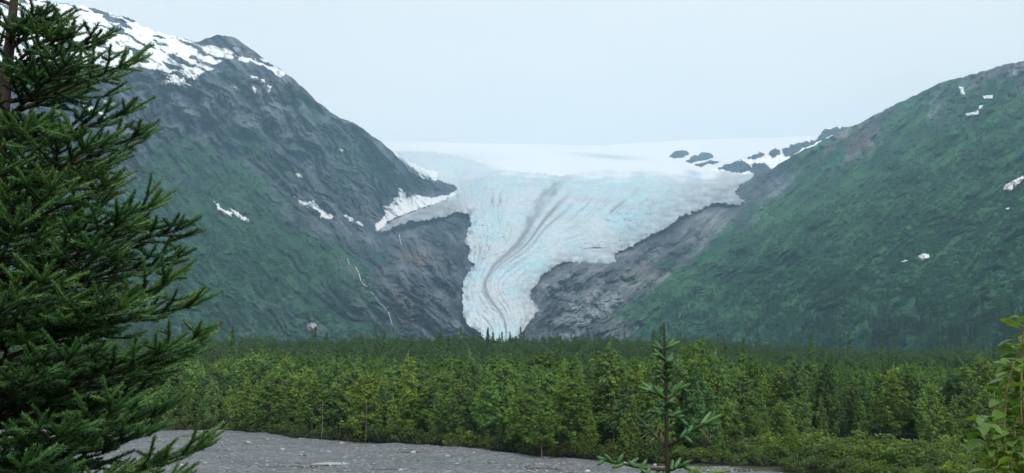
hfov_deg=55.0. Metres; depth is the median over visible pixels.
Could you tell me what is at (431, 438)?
bush
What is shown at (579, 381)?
broadleaf tree
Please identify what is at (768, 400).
broadleaf tree
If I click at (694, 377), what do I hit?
broadleaf tree
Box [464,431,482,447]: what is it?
bush
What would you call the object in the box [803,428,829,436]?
bush
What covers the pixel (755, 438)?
bush
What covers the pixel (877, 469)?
bush
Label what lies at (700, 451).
bush
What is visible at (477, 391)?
broadleaf tree
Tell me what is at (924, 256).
snow patch
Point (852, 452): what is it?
bush
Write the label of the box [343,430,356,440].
bush
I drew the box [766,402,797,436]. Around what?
broadleaf tree
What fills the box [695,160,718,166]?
rock outcrop
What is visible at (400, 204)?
snow patch
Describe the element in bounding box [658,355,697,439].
broadleaf tree
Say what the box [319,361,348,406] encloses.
broadleaf tree
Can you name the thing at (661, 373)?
young spruce
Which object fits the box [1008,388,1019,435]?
broadleaf tree
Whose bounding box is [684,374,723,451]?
broadleaf tree
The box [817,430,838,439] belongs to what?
bush
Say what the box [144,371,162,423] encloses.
broadleaf tree
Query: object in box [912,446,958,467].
bush
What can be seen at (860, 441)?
bush
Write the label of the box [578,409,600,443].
broadleaf tree
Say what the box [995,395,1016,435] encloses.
broadleaf tree
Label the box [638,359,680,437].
broadleaf tree
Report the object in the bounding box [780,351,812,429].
broadleaf tree
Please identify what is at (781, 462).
bush
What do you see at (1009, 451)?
leafy shrub
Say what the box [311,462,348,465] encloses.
rock slab
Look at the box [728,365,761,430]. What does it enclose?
broadleaf tree
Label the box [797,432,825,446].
bush
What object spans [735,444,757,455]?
bush
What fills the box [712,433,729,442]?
bush
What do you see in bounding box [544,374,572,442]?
broadleaf tree
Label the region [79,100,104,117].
snow patch
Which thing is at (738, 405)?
broadleaf tree
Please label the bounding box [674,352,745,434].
broadleaf tree
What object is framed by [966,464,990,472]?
bush
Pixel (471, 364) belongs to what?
broadleaf tree
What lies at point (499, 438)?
bush
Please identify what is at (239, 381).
broadleaf tree
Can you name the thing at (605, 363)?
broadleaf tree
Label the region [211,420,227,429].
bush
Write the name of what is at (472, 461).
gravel stones
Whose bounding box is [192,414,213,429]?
bush
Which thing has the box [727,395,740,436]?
broadleaf tree
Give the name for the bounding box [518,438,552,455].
bush
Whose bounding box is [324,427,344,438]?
bush
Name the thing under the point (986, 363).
broadleaf tree
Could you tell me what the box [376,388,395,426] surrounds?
broadleaf tree
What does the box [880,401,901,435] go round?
broadleaf tree
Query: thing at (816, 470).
bush
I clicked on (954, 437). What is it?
bush
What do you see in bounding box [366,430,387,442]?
bush
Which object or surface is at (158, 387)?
broadleaf tree
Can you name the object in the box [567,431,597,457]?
bush
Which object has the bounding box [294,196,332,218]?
snow patch
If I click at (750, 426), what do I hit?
broadleaf tree
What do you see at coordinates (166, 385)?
broadleaf tree
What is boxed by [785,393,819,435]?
broadleaf tree
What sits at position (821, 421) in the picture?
broadleaf tree
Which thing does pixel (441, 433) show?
bush
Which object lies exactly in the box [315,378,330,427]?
broadleaf tree
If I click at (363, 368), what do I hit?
broadleaf tree
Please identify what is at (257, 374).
broadleaf tree
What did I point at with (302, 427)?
bush
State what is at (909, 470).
bush
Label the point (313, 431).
bush
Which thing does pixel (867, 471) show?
bush
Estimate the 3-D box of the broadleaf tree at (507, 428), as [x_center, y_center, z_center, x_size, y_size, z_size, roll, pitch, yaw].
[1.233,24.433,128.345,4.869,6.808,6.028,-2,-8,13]
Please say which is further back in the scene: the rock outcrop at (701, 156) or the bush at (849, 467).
the rock outcrop at (701, 156)
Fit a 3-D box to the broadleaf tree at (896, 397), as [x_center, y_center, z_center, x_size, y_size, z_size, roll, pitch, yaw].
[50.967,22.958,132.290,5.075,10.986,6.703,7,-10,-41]
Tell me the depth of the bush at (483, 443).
127.89 m
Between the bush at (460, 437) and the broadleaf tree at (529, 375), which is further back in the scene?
the broadleaf tree at (529, 375)
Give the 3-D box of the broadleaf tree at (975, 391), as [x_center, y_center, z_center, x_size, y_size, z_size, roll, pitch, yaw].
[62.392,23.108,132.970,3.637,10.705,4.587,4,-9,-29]
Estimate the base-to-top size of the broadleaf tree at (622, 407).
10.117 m
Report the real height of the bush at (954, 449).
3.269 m
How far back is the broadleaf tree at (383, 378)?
161.76 m
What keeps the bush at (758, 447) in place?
on the ground
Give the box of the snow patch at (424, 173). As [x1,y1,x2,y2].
[398,154,438,180]
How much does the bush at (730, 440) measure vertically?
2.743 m
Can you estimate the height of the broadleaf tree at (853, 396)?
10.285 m
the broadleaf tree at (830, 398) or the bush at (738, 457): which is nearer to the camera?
the bush at (738, 457)
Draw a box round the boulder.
[307,322,316,329]
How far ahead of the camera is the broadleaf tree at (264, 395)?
169.89 m
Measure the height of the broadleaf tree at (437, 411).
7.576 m
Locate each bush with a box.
[167,417,184,429]
[177,413,200,429]
[182,417,202,429]
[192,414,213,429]
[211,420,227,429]
[225,420,239,430]
[237,418,257,431]
[241,420,258,431]
[249,422,265,432]
[254,418,274,432]
[262,422,278,433]
[274,421,295,435]
[277,421,300,436]
[288,420,310,437]
[296,427,319,438]
[310,422,331,438]
[310,429,321,438]
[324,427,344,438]
[327,421,349,439]
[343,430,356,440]
[344,421,365,440]
[352,433,370,441]
[364,423,398,443]
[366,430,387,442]
[376,426,402,442]
[382,427,411,442]
[385,423,418,443]
[403,428,429,444]
[412,428,432,444]
[416,431,438,444]
[432,428,450,444]
[437,432,452,445]
[442,427,480,446]
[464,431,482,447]
[470,433,490,447]
[478,438,493,447]
[486,434,505,450]
[487,430,522,451]
[502,429,528,452]
[514,441,523,453]
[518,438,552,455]
[521,443,540,454]
[537,446,556,455]
[547,444,566,455]
[554,444,570,456]
[560,436,578,456]
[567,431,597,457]
[573,438,606,458]
[595,443,611,457]
[596,439,627,460]
[599,438,637,459]
[609,442,653,461]
[623,439,661,461]
[629,442,664,463]
[638,437,670,462]
[640,439,686,462]
[655,445,691,461]
[671,432,693,448]
[674,432,709,451]
[688,447,709,462]
[695,451,713,462]
[699,445,726,463]
[708,447,731,464]
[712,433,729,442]
[717,428,753,443]
[719,436,738,449]
[720,426,734,440]
[720,441,746,457]
[724,453,748,465]
[726,436,765,462]
[728,437,757,452]
[729,428,754,441]
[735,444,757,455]
[737,450,755,464]
[746,451,765,464]
[747,438,779,461]
[748,440,766,462]
[748,449,771,464]
[751,432,786,444]
[752,449,776,466]
[764,431,814,460]
[765,440,787,464]
[766,447,786,465]
[777,457,793,470]
[778,432,811,458]
[783,457,808,471]
[787,447,809,462]
[790,441,817,460]
[791,432,834,443]
[794,457,817,472]
[795,438,838,461]
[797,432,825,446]
[799,454,837,472]
[800,460,816,472]
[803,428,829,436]
[809,428,836,441]
[810,438,849,456]
[815,461,835,472]
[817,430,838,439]
[819,443,851,461]
[825,439,868,459]
[826,454,863,472]
[830,443,884,462]
[835,457,873,472]
[837,429,889,443]
[837,440,857,445]
[842,436,892,464]
[859,459,892,470]
[860,435,893,461]
[860,460,891,472]
[860,468,878,472]
[870,441,919,466]
[873,453,907,465]
[875,440,931,468]
[878,433,913,446]
[884,467,903,472]
[886,463,904,472]
[892,446,939,469]
[892,458,926,472]
[897,467,912,472]
[900,439,946,452]
[902,466,927,472]
[905,447,951,469]
[908,435,944,450]
[911,463,937,472]
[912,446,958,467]
[925,465,946,472]
[926,435,967,447]
[928,434,980,449]
[936,460,971,472]
[941,449,980,463]
[942,441,965,454]
[943,440,962,452]
[949,451,1014,467]
[955,448,981,466]
[961,463,992,472]
[962,451,996,469]
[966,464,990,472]
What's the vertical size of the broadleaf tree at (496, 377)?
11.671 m
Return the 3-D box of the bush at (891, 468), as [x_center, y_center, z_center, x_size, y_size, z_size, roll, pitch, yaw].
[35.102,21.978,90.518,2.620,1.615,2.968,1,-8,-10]
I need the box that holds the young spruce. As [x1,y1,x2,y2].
[596,323,723,472]
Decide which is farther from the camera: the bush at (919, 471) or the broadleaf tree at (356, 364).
the broadleaf tree at (356, 364)
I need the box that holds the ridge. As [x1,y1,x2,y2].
[710,122,861,175]
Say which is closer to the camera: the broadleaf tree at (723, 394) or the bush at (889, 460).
the bush at (889, 460)
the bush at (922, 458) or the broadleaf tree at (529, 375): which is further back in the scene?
the broadleaf tree at (529, 375)
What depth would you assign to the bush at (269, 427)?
158.14 m
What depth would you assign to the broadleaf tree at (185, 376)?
181.44 m
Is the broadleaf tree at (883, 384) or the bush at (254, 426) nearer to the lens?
the broadleaf tree at (883, 384)
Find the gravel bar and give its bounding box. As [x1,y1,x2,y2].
[0,430,777,472]
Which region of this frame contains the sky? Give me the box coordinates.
[48,0,1023,186]
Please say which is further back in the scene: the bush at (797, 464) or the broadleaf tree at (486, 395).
the broadleaf tree at (486, 395)
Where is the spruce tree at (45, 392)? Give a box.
[0,0,227,472]
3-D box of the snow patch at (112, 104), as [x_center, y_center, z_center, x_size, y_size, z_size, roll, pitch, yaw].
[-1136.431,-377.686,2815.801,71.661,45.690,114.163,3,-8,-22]
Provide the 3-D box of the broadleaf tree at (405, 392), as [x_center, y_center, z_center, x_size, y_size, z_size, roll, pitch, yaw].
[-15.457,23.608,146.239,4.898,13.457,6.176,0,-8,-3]
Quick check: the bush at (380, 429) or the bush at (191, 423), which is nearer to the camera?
the bush at (380, 429)
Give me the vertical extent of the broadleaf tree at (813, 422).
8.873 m
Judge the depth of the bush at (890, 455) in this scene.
97.60 m
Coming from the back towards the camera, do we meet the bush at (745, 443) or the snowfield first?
the snowfield
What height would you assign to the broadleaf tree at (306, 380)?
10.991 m
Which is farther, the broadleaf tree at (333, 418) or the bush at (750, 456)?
the broadleaf tree at (333, 418)
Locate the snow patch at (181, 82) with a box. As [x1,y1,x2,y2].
[164,77,189,87]
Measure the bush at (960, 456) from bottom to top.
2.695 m
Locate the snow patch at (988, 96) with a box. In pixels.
[983,95,992,98]
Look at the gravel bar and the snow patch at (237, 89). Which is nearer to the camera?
the gravel bar
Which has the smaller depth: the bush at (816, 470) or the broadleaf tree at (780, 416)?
the bush at (816, 470)
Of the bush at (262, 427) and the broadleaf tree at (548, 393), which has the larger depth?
the bush at (262, 427)
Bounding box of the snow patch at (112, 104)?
[103,100,122,106]
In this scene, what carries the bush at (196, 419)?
on the ground
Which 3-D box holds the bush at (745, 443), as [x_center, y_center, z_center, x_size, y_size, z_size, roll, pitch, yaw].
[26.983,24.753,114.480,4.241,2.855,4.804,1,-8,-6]
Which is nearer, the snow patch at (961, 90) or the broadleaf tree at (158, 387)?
the broadleaf tree at (158, 387)
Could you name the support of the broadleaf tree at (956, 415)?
on the ground
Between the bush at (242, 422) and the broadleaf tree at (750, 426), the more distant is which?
the bush at (242, 422)
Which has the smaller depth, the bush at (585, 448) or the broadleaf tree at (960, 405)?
the bush at (585, 448)
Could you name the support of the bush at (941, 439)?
on the ground
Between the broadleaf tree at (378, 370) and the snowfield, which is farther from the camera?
the snowfield
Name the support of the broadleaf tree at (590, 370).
on the ground
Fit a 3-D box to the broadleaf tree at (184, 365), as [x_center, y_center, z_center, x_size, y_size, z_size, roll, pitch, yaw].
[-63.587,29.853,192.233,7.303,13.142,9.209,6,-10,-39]
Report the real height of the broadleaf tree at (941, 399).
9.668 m
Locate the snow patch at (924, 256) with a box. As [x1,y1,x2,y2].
[918,253,928,259]
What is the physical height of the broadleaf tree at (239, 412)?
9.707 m
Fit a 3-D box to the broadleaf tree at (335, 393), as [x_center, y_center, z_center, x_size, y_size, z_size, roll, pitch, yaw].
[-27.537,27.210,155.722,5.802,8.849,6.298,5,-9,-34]
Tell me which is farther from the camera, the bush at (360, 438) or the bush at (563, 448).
the bush at (360, 438)
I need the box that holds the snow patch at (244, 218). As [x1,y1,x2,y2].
[229,208,248,221]
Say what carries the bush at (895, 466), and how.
on the ground
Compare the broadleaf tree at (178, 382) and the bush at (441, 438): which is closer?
the bush at (441, 438)
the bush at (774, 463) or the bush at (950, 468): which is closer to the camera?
the bush at (950, 468)
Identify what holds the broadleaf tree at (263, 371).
on the ground
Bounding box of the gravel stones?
[101,431,781,472]
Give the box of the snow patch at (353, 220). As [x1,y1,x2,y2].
[344,215,362,225]
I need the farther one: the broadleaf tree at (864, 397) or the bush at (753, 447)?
the broadleaf tree at (864, 397)
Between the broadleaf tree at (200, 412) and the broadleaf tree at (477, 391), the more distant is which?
the broadleaf tree at (200, 412)
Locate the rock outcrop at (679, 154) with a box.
[669,150,688,157]
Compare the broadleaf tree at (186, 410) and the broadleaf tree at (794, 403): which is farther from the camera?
the broadleaf tree at (186, 410)
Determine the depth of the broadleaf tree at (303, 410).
157.16 m
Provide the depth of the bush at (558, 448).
118.24 m
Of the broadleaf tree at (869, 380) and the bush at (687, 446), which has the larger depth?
the broadleaf tree at (869, 380)
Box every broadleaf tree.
[91,381,104,412]
[120,381,152,421]
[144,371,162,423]
[146,362,195,421]
[156,377,177,419]
[171,371,184,418]
[174,364,195,417]
[175,360,195,386]
[180,386,194,423]
[185,357,205,417]
[193,366,234,425]
[195,399,206,418]
[201,376,225,423]
[212,358,234,385]
[219,385,231,419]
[222,361,240,403]
[224,355,236,383]
[225,385,243,428]
[227,368,261,420]
[227,376,256,430]
[235,349,277,424]
[243,350,270,375]
[248,380,259,422]
[251,364,271,388]
[254,369,277,423]
[256,357,269,422]
[258,360,275,373]
[268,352,299,424]
[272,384,286,423]
[274,371,299,422]
[288,363,320,426]
[295,368,316,433]
[297,394,309,427]
[312,361,325,379]
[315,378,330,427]
[317,365,324,387]
[317,370,360,435]
[318,380,349,424]
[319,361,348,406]
[322,355,339,371]
[332,363,375,424]
[339,369,393,437]
[345,359,372,429]
[351,357,360,433]
[371,376,390,422]
[373,360,384,376]
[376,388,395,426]
[377,372,389,385]
[383,368,401,390]
[383,378,405,425]
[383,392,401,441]
[388,358,401,380]
[393,351,422,428]
[413,360,428,402]
[423,369,455,399]
[426,392,448,443]
[439,385,472,427]
[440,368,456,386]
[443,379,487,444]
[446,363,457,380]
[449,362,473,418]
[458,348,483,433]
[469,365,505,436]
[472,380,512,435]
[472,384,491,435]
[490,358,523,401]
[491,362,507,388]
[494,385,515,434]
[505,400,529,435]
[517,364,550,410]
[525,372,551,428]
[528,370,559,437]
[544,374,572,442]
[549,359,570,442]
[567,397,600,434]
[570,374,599,435]
[572,374,586,403]
[575,338,641,442]
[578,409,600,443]
[582,382,598,416]
[584,360,599,381]
[586,363,633,442]
[597,348,624,442]
[603,373,654,439]
[615,366,649,424]
[616,393,647,447]
[632,362,649,435]
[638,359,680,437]
[642,360,680,438]
[643,352,656,393]
[644,386,676,445]
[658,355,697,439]
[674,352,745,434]
[677,364,731,432]
[679,356,720,436]
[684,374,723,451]
[707,358,747,426]
[708,349,742,429]
[726,368,767,430]
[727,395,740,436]
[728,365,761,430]
[731,365,746,422]
[735,405,768,441]
[743,409,765,430]
[753,373,769,409]
[756,396,772,428]
[756,403,773,429]
[761,365,813,425]
[761,412,769,428]
[763,381,780,403]
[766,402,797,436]
[769,398,794,436]
[779,362,810,432]
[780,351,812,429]
[780,363,798,400]
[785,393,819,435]
[798,362,815,428]
[809,355,847,435]
[810,398,817,433]
[812,376,848,436]
[815,398,830,434]
[830,386,856,437]
[836,376,851,433]
[840,372,871,434]
[850,397,870,436]
[856,368,874,430]
[860,374,880,435]
[867,372,877,433]
[870,367,914,437]
[876,362,922,441]
[876,364,899,437]
[879,352,894,388]
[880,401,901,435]
[898,369,913,441]
[901,372,948,438]
[911,378,949,442]
[913,369,929,385]
[917,366,947,395]
[925,406,941,442]
[933,376,945,432]
[938,373,968,438]
[939,394,976,442]
[943,396,969,439]
[943,413,964,442]
[957,351,1008,431]
[958,368,990,438]
[959,352,1014,392]
[970,390,1002,434]
[976,352,994,440]
[976,399,992,440]
[987,363,1014,408]
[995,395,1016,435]
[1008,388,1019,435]
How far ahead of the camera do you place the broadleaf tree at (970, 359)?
144.79 m
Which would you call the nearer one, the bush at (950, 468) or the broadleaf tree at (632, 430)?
the bush at (950, 468)
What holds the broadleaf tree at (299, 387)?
on the ground
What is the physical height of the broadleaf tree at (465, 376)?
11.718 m
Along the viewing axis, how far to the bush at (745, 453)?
106.95 m
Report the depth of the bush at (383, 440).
140.46 m
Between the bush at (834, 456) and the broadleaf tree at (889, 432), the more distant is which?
the broadleaf tree at (889, 432)
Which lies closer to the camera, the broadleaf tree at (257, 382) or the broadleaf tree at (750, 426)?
the broadleaf tree at (750, 426)
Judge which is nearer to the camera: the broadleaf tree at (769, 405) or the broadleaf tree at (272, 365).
the broadleaf tree at (769, 405)
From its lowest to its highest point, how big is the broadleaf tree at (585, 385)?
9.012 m
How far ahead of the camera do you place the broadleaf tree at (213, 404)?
173.37 m
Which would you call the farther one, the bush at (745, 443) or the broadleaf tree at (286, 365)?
the broadleaf tree at (286, 365)
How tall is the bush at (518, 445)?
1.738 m
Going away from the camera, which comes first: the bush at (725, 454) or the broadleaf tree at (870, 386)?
the bush at (725, 454)
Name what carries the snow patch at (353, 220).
on the mountain
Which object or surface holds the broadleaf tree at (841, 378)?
on the ground
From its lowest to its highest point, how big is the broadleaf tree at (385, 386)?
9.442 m
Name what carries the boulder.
on the mountain
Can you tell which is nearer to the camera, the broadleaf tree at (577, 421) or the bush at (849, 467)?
the bush at (849, 467)
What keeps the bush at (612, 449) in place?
on the ground
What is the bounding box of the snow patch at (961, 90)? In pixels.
[959,86,964,94]
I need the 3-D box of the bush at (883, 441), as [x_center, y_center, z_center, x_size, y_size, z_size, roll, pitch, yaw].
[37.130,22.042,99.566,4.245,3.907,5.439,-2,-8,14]
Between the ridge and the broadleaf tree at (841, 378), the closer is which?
the broadleaf tree at (841, 378)
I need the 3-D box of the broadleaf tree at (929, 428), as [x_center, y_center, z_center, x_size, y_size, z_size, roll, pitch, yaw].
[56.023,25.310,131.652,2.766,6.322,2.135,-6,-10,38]
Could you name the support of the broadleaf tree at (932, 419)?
on the ground
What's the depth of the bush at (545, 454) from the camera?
120.55 m
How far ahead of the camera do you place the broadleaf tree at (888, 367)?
156.12 m
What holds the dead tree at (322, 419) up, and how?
on the ground
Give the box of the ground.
[0,416,1000,472]
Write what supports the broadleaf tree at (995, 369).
on the ground
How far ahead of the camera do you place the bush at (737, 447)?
112.38 m
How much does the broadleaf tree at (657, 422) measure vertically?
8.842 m
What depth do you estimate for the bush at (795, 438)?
107.36 m
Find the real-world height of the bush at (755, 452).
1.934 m
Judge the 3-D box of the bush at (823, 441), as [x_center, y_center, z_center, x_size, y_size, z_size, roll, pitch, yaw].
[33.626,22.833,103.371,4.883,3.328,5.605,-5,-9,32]
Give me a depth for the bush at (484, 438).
129.68 m
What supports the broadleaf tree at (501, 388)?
on the ground
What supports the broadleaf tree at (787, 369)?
on the ground
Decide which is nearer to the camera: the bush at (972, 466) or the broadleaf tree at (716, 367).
the bush at (972, 466)
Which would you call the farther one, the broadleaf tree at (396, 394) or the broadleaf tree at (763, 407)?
the broadleaf tree at (396, 394)
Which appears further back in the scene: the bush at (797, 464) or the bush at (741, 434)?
the bush at (741, 434)
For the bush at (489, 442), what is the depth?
125.82 m
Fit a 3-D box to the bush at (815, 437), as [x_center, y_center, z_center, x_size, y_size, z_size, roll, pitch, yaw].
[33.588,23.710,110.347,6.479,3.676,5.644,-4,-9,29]
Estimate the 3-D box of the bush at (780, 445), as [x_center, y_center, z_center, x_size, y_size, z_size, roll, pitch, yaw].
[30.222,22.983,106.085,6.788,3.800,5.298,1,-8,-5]
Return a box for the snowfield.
[380,136,814,185]
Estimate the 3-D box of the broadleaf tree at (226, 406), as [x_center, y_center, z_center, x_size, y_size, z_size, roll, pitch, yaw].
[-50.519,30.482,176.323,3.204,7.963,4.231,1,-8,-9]
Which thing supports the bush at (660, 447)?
on the ground
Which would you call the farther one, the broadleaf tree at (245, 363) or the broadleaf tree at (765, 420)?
the broadleaf tree at (245, 363)
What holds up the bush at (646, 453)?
on the ground
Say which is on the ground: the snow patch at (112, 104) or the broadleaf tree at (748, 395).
the broadleaf tree at (748, 395)
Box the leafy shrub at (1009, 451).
[963,315,1023,472]
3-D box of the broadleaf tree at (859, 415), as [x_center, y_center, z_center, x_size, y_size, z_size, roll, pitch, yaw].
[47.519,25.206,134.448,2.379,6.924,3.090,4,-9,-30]
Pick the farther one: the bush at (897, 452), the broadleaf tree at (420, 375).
the broadleaf tree at (420, 375)
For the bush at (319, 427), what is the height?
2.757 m
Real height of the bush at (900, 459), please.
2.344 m
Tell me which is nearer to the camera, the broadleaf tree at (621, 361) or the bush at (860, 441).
the bush at (860, 441)
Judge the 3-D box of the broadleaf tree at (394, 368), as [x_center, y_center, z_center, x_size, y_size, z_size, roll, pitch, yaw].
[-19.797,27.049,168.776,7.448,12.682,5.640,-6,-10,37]
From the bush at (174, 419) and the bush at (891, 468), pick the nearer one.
the bush at (891, 468)
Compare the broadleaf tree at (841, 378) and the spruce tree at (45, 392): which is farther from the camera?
the broadleaf tree at (841, 378)
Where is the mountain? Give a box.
[0,0,480,348]
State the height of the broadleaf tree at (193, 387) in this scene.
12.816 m
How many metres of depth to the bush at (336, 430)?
147.18 m
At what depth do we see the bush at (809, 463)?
96.90 m
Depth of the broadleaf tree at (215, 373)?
179.71 m
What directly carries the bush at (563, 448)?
on the ground
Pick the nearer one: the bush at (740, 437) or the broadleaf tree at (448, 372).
the bush at (740, 437)
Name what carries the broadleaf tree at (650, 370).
on the ground
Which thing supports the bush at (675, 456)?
on the ground
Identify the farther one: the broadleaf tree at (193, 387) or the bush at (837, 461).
the broadleaf tree at (193, 387)
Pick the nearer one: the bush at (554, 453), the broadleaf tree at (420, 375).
the bush at (554, 453)
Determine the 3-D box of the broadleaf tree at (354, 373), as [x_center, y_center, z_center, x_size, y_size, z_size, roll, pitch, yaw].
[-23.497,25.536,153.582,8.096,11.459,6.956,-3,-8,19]
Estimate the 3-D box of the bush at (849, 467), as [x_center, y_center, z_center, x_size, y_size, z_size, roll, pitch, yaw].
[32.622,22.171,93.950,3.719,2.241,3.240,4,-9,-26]
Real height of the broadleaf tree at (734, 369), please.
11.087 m
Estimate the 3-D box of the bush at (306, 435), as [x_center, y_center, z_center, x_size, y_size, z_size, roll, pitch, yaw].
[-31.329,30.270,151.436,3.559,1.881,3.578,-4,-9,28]
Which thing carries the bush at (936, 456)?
on the ground
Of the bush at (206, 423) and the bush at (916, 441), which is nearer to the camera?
the bush at (916, 441)
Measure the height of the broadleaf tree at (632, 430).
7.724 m
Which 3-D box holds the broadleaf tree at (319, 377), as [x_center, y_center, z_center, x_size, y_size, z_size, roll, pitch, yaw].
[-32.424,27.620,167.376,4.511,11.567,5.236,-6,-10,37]
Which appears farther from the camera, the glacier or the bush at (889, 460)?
the glacier
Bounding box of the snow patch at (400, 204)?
[375,188,456,230]
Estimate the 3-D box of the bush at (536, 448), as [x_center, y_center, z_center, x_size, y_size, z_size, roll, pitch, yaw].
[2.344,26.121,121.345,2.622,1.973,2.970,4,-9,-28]
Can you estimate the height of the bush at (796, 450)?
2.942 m
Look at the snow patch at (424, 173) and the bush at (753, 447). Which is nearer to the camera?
the bush at (753, 447)
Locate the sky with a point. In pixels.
(557, 72)
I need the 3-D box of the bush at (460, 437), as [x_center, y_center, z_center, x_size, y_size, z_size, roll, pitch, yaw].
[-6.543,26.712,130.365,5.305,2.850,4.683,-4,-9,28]
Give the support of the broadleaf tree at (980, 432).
on the ground
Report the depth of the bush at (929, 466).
87.94 m
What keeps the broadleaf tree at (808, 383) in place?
on the ground
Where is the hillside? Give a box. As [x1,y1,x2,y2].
[519,61,1023,353]
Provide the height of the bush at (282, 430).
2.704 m
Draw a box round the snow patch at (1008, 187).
[1003,176,1023,191]
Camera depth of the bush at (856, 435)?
113.82 m
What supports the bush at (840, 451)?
on the ground
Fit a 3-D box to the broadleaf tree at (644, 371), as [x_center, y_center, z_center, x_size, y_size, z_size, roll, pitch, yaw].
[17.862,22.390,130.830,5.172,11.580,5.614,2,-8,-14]
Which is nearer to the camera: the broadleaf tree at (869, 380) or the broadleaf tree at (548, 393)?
the broadleaf tree at (548, 393)
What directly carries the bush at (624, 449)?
on the ground
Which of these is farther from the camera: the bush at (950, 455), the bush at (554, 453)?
the bush at (554, 453)
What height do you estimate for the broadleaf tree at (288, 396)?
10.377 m
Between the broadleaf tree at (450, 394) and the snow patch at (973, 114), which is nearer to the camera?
the broadleaf tree at (450, 394)
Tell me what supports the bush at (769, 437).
on the ground
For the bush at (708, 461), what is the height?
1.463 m
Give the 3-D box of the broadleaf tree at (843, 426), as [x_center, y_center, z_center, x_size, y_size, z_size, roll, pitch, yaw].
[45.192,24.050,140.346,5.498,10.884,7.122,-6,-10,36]
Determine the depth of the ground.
128.97 m
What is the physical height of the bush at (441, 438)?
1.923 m
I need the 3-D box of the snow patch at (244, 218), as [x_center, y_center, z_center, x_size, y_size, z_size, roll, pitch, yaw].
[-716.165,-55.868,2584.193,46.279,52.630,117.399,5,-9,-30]
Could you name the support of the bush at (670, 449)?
on the ground
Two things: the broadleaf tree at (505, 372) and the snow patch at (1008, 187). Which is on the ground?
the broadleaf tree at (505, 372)
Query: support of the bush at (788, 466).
on the ground
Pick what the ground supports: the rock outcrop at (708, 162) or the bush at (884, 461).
the bush at (884, 461)
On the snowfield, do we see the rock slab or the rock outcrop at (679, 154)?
the rock outcrop at (679, 154)
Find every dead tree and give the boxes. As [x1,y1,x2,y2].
[318,401,328,439]
[355,400,373,442]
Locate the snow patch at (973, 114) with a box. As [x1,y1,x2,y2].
[965,110,978,115]
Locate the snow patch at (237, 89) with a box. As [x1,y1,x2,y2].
[228,80,240,91]
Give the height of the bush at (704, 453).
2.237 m
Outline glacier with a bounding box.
[376,149,752,341]
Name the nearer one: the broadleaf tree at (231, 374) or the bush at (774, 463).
the bush at (774, 463)
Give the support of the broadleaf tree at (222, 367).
on the ground
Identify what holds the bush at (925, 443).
on the ground
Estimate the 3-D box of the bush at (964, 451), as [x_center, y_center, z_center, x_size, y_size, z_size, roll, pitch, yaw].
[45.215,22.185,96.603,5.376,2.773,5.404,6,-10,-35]
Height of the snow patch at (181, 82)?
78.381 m
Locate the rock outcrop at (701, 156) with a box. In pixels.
[686,152,712,162]
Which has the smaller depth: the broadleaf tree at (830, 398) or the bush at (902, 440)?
the bush at (902, 440)
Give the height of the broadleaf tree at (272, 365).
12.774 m
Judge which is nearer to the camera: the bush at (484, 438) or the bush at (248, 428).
the bush at (484, 438)
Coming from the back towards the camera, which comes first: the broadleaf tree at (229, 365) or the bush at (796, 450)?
the broadleaf tree at (229, 365)
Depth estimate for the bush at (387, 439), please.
140.97 m
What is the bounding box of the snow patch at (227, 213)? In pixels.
[214,201,231,216]
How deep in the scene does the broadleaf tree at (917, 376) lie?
148.87 m
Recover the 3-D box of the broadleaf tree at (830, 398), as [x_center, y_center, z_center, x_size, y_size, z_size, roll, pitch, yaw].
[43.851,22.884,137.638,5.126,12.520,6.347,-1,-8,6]
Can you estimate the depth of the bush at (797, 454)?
101.44 m
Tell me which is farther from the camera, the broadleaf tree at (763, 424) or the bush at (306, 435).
the bush at (306, 435)
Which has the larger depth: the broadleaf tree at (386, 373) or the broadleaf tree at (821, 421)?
the broadleaf tree at (386, 373)
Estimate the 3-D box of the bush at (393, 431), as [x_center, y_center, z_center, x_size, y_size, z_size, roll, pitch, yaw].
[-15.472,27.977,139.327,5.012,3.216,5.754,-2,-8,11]
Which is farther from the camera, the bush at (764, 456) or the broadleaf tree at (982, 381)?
the broadleaf tree at (982, 381)

